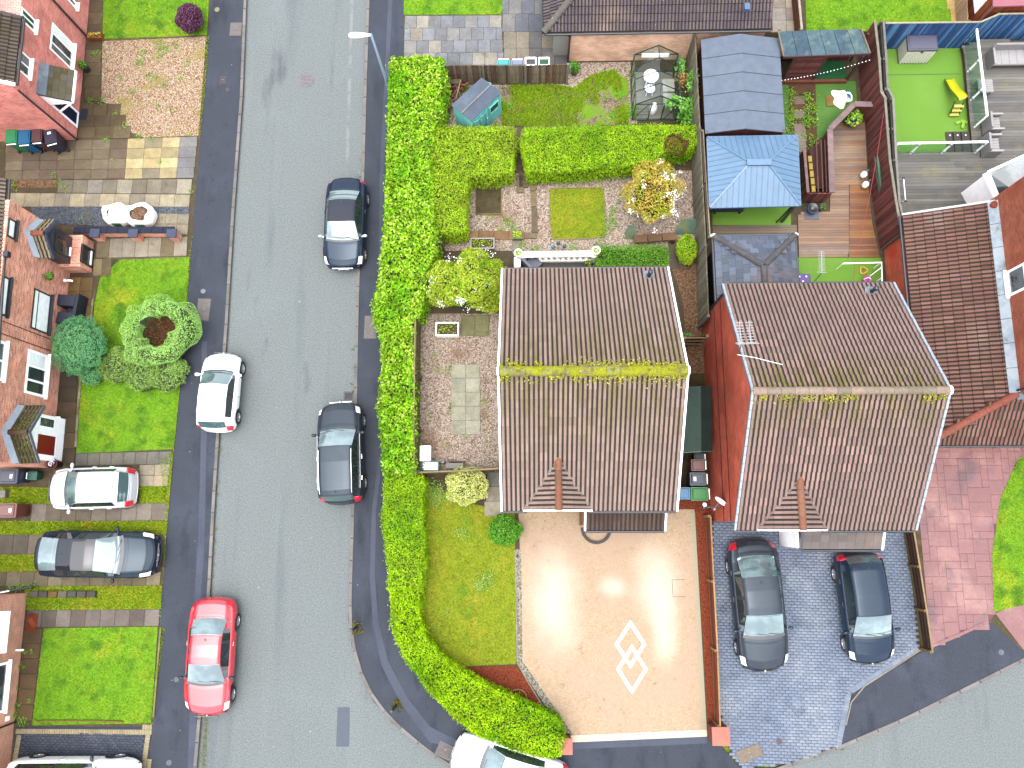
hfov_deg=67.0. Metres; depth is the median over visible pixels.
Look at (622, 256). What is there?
box hedge
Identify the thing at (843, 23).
lawn
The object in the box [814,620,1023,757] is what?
pavement
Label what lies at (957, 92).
toy slide
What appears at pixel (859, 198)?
timber deck
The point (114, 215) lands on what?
bulk bag
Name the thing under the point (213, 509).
kerb
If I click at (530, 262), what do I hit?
garden armchair
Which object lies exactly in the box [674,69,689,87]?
pampas tuft
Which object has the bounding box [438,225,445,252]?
fence
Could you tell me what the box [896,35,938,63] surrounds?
storage box
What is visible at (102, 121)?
garden path
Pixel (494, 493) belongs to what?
garden path
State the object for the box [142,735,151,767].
driveway
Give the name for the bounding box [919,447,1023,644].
driveway
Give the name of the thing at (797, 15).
fence
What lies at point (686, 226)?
paving slabs
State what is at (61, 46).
window
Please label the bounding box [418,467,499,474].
fence
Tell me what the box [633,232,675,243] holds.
sleeper bench
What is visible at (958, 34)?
fence
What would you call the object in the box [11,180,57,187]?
gravel bed
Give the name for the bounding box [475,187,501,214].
raised bed
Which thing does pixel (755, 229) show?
timber deck
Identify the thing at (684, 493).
wheelie bin
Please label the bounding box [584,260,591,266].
plant pot
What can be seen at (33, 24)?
window
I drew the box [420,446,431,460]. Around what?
white cabinet
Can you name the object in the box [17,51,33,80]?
window
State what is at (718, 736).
gate pillar
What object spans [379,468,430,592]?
privet hedge
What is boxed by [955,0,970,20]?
fence
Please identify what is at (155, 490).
grass
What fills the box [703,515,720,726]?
fence
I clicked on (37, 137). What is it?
wheelie bin
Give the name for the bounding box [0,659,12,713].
window
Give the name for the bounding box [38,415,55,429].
porch window
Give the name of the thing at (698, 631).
driveway border
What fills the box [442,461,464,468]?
dark tray
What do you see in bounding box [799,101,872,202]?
outdoor bar
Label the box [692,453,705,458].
food caddy
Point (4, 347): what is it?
window
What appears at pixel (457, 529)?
weeds
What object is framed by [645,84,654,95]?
garden stool
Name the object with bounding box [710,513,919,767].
driveway
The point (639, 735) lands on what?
driveway border
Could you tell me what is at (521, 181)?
sleeper path
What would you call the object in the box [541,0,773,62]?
bungalow
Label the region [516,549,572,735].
pebble strip
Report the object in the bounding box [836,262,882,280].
goal frame
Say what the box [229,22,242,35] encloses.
access cover
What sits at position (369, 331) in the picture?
access cover
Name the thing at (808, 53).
canopy shelter
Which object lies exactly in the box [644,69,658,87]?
garden table
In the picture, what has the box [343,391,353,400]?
gully grating
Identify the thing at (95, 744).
driveway
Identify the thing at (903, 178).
clothes airer
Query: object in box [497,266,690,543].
detached house
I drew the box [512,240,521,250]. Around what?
garden path
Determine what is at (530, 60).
recycling box
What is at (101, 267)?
garden path
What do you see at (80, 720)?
edging
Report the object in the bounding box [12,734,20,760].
driveway
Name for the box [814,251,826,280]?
television aerial
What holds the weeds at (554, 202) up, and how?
on the gravel bed at (516, 207)
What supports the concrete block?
on the grass strip at (24, 493)
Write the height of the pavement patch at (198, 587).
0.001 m
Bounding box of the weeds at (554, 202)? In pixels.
[486,179,623,250]
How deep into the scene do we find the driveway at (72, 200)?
35.43 m
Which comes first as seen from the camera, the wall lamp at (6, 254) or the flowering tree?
the wall lamp at (6, 254)
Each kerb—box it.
[193,0,246,767]
[348,0,1023,767]
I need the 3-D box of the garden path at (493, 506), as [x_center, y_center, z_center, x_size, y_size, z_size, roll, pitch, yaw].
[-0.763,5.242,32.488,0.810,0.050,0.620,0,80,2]
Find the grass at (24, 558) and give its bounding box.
[0,554,36,572]
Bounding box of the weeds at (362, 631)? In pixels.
[352,620,404,712]
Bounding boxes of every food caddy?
[26,472,42,480]
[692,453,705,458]
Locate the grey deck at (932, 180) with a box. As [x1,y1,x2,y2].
[897,39,1023,218]
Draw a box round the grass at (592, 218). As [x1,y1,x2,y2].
[550,187,604,238]
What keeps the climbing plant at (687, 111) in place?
on the earth at (506, 258)
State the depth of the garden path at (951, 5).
35.96 m
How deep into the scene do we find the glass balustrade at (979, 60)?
34.05 m
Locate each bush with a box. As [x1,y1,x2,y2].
[174,2,203,33]
[426,245,505,313]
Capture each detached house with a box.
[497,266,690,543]
[702,281,953,551]
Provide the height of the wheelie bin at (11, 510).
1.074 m
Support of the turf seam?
on the artificial lawn at (923, 105)
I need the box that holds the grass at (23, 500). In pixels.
[0,487,50,504]
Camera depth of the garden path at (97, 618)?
32.12 m
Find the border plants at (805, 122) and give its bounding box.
[784,87,819,148]
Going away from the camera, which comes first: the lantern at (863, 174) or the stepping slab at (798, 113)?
the lantern at (863, 174)
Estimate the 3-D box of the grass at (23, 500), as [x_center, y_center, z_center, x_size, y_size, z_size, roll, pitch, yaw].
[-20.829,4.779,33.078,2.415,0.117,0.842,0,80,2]
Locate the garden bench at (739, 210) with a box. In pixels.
[713,208,742,213]
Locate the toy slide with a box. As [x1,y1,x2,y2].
[944,78,967,116]
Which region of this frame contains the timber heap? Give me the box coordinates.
[447,76,468,111]
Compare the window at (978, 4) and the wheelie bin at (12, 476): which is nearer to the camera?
the wheelie bin at (12, 476)
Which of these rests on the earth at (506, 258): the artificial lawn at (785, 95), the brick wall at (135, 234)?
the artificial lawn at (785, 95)
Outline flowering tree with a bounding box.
[621,158,686,233]
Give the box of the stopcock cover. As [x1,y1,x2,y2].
[776,738,781,744]
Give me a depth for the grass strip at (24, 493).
33.14 m
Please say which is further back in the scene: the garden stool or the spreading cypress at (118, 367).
the garden stool
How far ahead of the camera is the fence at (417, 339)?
32.47 m
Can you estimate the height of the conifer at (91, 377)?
0.946 m
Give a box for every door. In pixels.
[35,432,56,457]
[51,104,78,127]
[80,244,93,267]
[474,110,488,128]
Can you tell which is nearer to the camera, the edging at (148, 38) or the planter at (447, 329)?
the planter at (447, 329)
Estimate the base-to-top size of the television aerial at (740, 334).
1.218 m
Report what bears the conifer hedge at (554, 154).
on the earth at (506, 258)
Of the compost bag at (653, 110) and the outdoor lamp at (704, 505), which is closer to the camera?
the outdoor lamp at (704, 505)
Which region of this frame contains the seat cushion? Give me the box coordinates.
[807,156,815,192]
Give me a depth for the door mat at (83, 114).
36.18 m
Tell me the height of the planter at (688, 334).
0.500 m
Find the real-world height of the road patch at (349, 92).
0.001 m
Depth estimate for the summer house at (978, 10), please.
34.06 m
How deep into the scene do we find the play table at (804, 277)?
33.49 m
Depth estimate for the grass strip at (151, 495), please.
32.99 m
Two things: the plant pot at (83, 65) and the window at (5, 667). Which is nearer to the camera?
the window at (5, 667)
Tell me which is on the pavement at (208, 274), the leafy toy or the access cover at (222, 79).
the access cover at (222, 79)
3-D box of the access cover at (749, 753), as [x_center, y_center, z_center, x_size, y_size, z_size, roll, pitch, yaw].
[9.376,14.586,30.524,0.997,0.024,0.496,-20,80,-2]
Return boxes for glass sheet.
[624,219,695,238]
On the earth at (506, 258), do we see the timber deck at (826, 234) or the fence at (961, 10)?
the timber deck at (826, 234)
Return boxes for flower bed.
[465,666,541,705]
[678,500,710,516]
[695,512,713,721]
[788,84,816,154]
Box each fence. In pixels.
[413,313,422,475]
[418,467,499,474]
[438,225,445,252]
[443,63,568,84]
[685,34,709,328]
[701,129,710,241]
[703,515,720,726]
[764,29,780,37]
[792,0,802,30]
[857,20,902,249]
[877,20,902,215]
[885,12,1023,48]
[904,531,933,652]
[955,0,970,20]
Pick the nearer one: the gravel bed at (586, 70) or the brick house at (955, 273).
the brick house at (955, 273)
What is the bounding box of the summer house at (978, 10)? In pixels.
[967,0,1023,20]
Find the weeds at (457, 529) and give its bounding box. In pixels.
[426,476,496,631]
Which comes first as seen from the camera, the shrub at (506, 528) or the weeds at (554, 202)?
the shrub at (506, 528)
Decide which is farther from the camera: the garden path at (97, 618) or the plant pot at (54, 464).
the plant pot at (54, 464)
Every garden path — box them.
[16,628,42,719]
[26,609,159,626]
[56,361,76,463]
[66,235,187,329]
[66,277,93,319]
[75,17,139,140]
[75,451,171,465]
[78,104,132,138]
[84,0,102,100]
[93,257,117,275]
[96,237,187,257]
[466,230,524,239]
[484,501,502,515]
[485,486,499,500]
[486,472,499,485]
[511,126,524,172]
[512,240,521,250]
[668,241,679,268]
[947,0,955,20]
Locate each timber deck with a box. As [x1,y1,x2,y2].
[712,225,796,233]
[798,123,867,257]
[849,185,879,256]
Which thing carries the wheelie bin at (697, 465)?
on the gravel bed at (696, 379)
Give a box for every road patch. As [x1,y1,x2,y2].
[336,707,349,746]
[345,0,353,175]
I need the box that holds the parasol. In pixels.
[874,156,881,194]
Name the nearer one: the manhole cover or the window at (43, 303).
the window at (43, 303)
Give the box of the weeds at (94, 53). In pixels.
[87,34,191,142]
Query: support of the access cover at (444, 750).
on the pavement at (434, 714)
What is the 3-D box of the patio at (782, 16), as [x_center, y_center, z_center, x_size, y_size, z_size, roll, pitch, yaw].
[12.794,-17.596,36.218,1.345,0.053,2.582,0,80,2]
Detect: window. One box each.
[0,275,13,318]
[0,341,9,382]
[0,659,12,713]
[7,217,19,241]
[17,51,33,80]
[21,7,39,34]
[24,349,51,398]
[30,288,54,335]
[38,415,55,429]
[49,22,76,69]
[54,232,69,256]
[68,0,79,11]
[489,100,498,114]
[973,0,986,13]
[1003,263,1023,298]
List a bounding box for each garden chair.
[979,132,1003,157]
[981,111,1004,135]
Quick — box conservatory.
[961,155,1023,203]
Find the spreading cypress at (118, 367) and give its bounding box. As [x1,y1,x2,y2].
[96,332,190,392]
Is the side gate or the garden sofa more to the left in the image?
the side gate
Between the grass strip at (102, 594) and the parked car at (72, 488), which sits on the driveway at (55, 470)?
the parked car at (72, 488)
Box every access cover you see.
[196,298,210,320]
[219,76,226,83]
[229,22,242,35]
[364,316,376,338]
[435,741,453,760]
[736,743,762,763]
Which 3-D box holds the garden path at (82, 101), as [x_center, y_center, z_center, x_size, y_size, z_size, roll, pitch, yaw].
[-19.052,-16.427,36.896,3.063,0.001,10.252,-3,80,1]
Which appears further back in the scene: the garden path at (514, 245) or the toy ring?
the garden path at (514, 245)
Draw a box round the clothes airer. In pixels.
[899,177,906,202]
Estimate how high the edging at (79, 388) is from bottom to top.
0.076 m
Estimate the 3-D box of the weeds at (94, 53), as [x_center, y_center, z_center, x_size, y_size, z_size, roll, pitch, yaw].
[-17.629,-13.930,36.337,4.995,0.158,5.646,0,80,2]
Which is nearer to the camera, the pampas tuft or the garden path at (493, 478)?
the garden path at (493, 478)
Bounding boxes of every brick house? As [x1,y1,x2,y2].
[0,0,88,140]
[0,177,93,467]
[0,593,26,767]
[884,177,1023,447]
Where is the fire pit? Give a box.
[804,203,818,218]
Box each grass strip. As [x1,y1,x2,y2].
[0,487,50,503]
[0,521,165,534]
[0,555,34,571]
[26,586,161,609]
[140,486,165,502]
[160,454,172,620]
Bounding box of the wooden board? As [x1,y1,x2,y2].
[826,95,835,106]
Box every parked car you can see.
[6,753,142,767]
[34,526,161,582]
[48,463,138,513]
[178,597,240,716]
[195,352,245,432]
[311,401,366,504]
[318,178,369,270]
[449,732,567,767]
[725,538,793,672]
[831,552,900,665]
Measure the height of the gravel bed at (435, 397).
0.001 m
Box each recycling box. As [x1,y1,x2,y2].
[525,57,535,64]
[538,57,549,72]
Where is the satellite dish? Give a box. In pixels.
[713,497,725,510]
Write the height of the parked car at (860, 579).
1.553 m
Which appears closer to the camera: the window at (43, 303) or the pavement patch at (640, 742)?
the pavement patch at (640, 742)
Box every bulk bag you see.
[102,202,131,226]
[124,202,156,226]
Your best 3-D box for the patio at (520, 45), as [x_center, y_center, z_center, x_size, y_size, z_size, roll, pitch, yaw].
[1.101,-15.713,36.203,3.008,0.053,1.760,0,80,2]
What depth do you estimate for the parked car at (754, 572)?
30.35 m
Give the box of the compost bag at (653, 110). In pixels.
[649,102,656,114]
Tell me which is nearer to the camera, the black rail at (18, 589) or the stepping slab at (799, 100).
the black rail at (18, 589)
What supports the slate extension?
on the earth at (506, 258)
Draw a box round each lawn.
[32,627,157,724]
[76,257,188,452]
[103,0,208,38]
[404,0,502,14]
[422,486,515,665]
[501,69,628,126]
[550,188,604,238]
[713,207,790,224]
[782,85,788,134]
[798,258,880,281]
[806,0,950,30]
[816,81,856,139]
[887,48,968,152]
[992,457,1023,610]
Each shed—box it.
[451,78,501,130]
[683,386,712,453]
[697,34,784,152]
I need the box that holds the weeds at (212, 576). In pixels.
[200,158,999,767]
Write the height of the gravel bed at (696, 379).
0.001 m
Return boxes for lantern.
[860,170,868,177]
[861,181,868,187]
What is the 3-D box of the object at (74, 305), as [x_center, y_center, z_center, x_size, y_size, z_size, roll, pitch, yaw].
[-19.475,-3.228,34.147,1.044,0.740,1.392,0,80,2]
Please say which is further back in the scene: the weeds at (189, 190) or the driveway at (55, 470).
the weeds at (189, 190)
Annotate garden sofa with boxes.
[985,42,1023,69]
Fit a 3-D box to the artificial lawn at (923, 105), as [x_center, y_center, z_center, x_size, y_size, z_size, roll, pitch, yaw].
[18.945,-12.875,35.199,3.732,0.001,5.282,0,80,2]
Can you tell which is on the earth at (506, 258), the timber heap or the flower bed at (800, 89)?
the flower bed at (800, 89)
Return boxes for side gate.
[683,334,708,345]
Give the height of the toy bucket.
0.440 m
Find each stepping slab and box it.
[793,96,805,104]
[793,110,805,118]
[793,123,805,132]
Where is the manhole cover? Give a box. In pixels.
[299,73,313,86]
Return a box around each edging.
[35,720,122,721]
[74,299,94,446]
[104,36,195,40]
[152,627,161,716]
[515,549,544,707]
[549,187,605,239]
[845,650,920,724]
[933,620,988,646]
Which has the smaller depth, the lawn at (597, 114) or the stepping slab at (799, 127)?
the stepping slab at (799, 127)
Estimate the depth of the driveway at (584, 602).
31.57 m
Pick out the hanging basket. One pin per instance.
(49, 275)
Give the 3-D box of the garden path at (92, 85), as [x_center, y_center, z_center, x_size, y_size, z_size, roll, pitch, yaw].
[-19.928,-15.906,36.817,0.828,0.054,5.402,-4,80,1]
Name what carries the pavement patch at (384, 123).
on the pavement at (434, 714)
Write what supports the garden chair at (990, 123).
on the grey deck at (932, 180)
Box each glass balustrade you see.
[897,141,988,153]
[965,28,987,127]
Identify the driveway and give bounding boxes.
[0,534,164,554]
[0,572,160,586]
[5,136,197,179]
[10,193,189,206]
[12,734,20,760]
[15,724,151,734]
[18,733,144,759]
[31,503,166,520]
[53,468,139,485]
[57,179,192,193]
[139,464,169,485]
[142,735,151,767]
[154,213,188,234]
[519,509,701,734]
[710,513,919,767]
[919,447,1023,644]
[995,605,1023,649]
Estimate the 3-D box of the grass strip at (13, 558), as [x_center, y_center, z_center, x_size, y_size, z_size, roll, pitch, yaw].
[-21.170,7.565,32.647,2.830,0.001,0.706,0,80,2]
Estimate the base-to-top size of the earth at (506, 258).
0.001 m
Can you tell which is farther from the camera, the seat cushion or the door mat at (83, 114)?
the door mat at (83, 114)
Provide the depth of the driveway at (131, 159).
35.77 m
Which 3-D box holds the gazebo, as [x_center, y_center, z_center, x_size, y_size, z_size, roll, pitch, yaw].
[10.225,-8.863,33.276,3.896,2.990,3.257,0,80,2]
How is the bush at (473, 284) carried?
on the earth at (506, 258)
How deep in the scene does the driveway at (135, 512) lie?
32.88 m
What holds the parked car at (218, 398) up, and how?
on the road
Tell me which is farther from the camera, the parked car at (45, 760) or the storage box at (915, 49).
the storage box at (915, 49)
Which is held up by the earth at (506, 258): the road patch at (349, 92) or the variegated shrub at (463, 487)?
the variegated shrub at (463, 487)
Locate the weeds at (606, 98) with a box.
[443,70,638,128]
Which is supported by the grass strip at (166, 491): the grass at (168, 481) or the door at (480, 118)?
the grass at (168, 481)
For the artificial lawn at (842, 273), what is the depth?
33.92 m
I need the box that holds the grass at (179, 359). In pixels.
[170,236,192,452]
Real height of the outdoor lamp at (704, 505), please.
0.402 m
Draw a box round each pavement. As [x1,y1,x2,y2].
[150,0,246,767]
[348,0,739,767]
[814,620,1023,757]
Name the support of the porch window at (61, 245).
in the brick house at (32, 430)
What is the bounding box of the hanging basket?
[45,272,53,279]
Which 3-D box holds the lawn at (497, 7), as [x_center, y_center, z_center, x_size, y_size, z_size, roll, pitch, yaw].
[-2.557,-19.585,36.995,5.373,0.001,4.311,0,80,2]
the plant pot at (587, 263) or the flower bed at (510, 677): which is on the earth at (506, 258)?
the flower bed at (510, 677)
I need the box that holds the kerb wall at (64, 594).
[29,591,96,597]
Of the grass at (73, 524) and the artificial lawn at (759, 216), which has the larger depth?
the artificial lawn at (759, 216)
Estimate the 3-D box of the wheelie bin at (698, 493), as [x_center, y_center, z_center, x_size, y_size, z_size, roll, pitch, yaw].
[7.653,4.544,31.848,0.765,1.062,0.560,0,80,2]
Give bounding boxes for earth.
[0,0,209,761]
[404,0,1023,736]
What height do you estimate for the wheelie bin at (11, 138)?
1.062 m
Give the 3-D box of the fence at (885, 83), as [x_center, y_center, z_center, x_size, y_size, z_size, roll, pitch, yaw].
[16.250,-11.304,34.002,0.345,1.994,9.052,0,80,2]
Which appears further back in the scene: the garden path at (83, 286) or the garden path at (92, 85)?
the garden path at (92, 85)
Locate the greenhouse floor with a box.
[633,72,672,118]
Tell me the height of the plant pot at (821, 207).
0.561 m
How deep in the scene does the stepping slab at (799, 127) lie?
35.10 m
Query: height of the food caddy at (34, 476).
0.502 m
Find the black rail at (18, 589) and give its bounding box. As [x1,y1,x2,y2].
[0,586,33,593]
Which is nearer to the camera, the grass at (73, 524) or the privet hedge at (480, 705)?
the privet hedge at (480, 705)
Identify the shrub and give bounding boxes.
[445,466,488,506]
[488,513,523,545]
[656,145,668,160]
[663,134,688,156]
[676,234,697,264]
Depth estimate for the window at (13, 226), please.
31.08 m
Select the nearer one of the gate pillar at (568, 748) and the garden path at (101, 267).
the gate pillar at (568, 748)
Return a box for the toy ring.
[859,266,868,274]
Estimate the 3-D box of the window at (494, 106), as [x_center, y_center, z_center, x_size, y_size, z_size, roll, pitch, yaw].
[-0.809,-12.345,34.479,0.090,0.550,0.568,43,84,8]
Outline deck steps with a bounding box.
[945,131,970,151]
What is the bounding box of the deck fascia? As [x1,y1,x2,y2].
[961,50,971,151]
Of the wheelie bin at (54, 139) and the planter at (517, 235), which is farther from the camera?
the wheelie bin at (54, 139)
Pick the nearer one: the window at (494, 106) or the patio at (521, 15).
the window at (494, 106)
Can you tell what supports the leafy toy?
on the artificial lawn at (923, 105)
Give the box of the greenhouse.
[630,45,680,120]
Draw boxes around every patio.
[404,15,503,65]
[451,364,480,434]
[461,315,489,335]
[502,0,540,31]
[503,32,566,64]
[521,260,597,266]
[772,0,794,30]
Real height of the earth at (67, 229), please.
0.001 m
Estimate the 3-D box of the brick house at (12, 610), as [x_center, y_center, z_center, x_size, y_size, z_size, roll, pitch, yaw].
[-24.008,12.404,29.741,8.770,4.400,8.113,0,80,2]
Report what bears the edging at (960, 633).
on the pavement at (919, 681)
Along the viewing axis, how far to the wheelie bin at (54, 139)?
35.08 m
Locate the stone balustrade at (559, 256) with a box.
[514,251,596,266]
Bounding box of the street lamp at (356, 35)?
[349,32,388,90]
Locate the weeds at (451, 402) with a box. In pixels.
[427,318,496,446]
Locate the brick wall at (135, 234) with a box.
[73,227,181,241]
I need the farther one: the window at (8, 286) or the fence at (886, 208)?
the fence at (886, 208)
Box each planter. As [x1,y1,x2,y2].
[87,32,103,40]
[435,322,459,337]
[470,238,494,250]
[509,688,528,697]
[513,231,521,240]
[514,249,522,258]
[592,246,600,255]
[682,332,690,336]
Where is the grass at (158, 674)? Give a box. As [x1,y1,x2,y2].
[149,627,164,724]
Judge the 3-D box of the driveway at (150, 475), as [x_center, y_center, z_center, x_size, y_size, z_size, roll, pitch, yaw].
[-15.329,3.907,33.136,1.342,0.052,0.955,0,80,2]
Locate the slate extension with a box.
[707,232,799,311]
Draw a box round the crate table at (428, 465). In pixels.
[419,461,439,470]
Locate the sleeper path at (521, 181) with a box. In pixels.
[516,171,536,238]
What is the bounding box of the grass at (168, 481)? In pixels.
[159,453,172,615]
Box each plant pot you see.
[46,459,62,468]
[77,60,90,72]
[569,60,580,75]
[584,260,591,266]
[819,203,825,210]
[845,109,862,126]
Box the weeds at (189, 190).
[11,135,193,222]
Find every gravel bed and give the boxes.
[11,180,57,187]
[101,36,205,137]
[420,314,499,473]
[443,62,636,127]
[443,169,694,268]
[672,258,704,372]
[680,346,709,500]
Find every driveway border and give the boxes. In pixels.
[571,730,706,741]
[690,513,706,729]
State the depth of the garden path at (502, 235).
34.60 m
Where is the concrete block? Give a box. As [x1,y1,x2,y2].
[0,489,8,497]
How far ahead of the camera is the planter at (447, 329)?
33.60 m
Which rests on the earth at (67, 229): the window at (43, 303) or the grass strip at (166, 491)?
the grass strip at (166, 491)
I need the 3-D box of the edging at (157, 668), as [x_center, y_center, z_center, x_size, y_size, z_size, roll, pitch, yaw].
[-14.537,11.781,31.690,0.071,0.075,3.492,0,80,2]
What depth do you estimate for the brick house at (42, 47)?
33.67 m
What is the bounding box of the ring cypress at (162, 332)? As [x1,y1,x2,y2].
[119,293,202,366]
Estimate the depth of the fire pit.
34.30 m
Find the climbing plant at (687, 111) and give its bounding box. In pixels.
[665,56,699,126]
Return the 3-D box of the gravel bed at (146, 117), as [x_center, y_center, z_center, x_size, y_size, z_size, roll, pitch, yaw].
[-17.037,-13.989,36.393,5.007,0.001,5.157,0,80,2]
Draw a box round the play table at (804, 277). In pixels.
[799,274,809,281]
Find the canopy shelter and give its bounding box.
[777,28,870,84]
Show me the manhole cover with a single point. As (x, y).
(306, 79)
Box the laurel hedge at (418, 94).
[369,53,450,480]
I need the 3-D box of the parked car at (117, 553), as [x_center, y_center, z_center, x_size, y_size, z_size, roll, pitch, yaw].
[-17.154,7.022,31.907,5.149,1.425,2.290,0,80,2]
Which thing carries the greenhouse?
on the greenhouse floor
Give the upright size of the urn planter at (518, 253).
0.437 m
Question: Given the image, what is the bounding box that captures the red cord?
[853,113,883,280]
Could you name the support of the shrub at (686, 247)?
on the earth at (506, 258)
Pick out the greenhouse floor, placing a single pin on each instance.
(641, 95)
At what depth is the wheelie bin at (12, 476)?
32.26 m
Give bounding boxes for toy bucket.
[862,276,870,280]
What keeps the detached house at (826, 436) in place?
on the ground at (727, 749)
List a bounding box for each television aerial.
[736,321,759,353]
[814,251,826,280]
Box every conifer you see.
[49,315,107,376]
[78,367,102,385]
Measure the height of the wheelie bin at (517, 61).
1.252 m
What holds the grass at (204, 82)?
on the pavement at (208, 274)
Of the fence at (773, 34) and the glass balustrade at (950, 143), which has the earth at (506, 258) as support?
the fence at (773, 34)
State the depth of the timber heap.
35.49 m
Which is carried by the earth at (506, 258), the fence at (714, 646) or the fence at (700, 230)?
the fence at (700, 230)
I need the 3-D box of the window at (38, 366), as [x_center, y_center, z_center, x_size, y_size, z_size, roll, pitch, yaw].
[-19.883,-0.426,32.397,0.190,1.365,1.959,-1,80,1]
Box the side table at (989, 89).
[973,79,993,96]
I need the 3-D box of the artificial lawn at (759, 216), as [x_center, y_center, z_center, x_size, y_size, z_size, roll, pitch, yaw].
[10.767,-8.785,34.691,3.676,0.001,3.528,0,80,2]
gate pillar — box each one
[557,733,572,754]
[707,722,729,745]
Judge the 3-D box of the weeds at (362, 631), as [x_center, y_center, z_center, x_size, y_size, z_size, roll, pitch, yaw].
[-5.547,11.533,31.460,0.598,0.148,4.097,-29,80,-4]
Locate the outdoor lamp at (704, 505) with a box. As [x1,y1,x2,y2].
[701,502,720,508]
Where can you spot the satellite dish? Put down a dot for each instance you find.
(720, 501)
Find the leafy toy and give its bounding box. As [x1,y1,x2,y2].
[955,119,967,127]
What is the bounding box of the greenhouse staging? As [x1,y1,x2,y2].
[661,79,674,113]
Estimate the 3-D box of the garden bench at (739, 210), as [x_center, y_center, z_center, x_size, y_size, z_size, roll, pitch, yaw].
[9.568,-7.832,34.194,1.300,0.695,0.425,0,80,2]
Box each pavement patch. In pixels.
[188,341,206,767]
[370,459,456,745]
[378,0,392,277]
[573,737,706,748]
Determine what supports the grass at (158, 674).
on the pavement at (208, 274)
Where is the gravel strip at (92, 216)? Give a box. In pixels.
[31,207,188,225]
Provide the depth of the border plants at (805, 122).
35.14 m
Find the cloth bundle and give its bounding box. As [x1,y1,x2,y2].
[831,90,852,108]
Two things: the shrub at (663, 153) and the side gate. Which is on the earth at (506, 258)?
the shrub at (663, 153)
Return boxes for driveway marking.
[615,620,645,668]
[616,645,647,693]
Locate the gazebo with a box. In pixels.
[705,135,800,222]
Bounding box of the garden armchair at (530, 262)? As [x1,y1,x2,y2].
[521,258,542,266]
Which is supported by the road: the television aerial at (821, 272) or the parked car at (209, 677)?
the parked car at (209, 677)
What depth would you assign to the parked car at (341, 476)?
31.80 m
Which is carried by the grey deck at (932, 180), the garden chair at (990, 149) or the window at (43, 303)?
the garden chair at (990, 149)
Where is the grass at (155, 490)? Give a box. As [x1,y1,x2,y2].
[138,484,165,503]
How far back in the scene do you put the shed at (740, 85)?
33.29 m
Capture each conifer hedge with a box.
[425,124,518,245]
[518,122,697,185]
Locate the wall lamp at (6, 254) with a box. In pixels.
[2,251,10,257]
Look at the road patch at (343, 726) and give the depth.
31.24 m
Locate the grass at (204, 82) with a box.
[198,36,209,135]
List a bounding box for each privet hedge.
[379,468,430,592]
[385,583,568,759]
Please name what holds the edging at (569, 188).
on the lawn at (580, 211)
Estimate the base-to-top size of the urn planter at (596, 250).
0.431 m
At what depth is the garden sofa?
34.63 m
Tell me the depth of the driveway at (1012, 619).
31.15 m
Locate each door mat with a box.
[26,613,37,630]
[79,108,87,119]
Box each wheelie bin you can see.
[0,469,29,483]
[0,503,29,517]
[5,130,29,152]
[18,130,42,153]
[31,129,54,151]
[43,129,69,154]
[497,59,509,78]
[511,59,523,76]
[679,487,689,499]
[687,472,707,485]
[688,459,705,471]
[690,487,709,500]
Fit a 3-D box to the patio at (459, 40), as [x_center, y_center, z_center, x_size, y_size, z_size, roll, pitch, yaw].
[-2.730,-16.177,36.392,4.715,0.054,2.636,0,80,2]
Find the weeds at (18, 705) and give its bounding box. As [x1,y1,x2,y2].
[7,581,34,726]
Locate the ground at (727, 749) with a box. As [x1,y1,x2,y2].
[722,651,921,767]
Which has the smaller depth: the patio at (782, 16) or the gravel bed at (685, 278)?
the gravel bed at (685, 278)
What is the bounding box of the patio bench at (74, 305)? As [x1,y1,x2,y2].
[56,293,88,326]
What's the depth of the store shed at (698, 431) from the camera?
31.05 m
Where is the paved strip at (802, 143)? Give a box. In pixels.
[794,132,806,151]
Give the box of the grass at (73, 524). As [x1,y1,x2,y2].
[0,520,165,535]
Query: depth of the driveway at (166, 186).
35.50 m
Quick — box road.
[198,0,1023,767]
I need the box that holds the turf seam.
[900,74,934,74]
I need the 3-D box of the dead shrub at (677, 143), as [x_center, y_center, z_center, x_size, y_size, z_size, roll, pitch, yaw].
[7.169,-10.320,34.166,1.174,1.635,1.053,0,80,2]
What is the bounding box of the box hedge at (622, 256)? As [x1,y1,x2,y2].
[593,242,670,266]

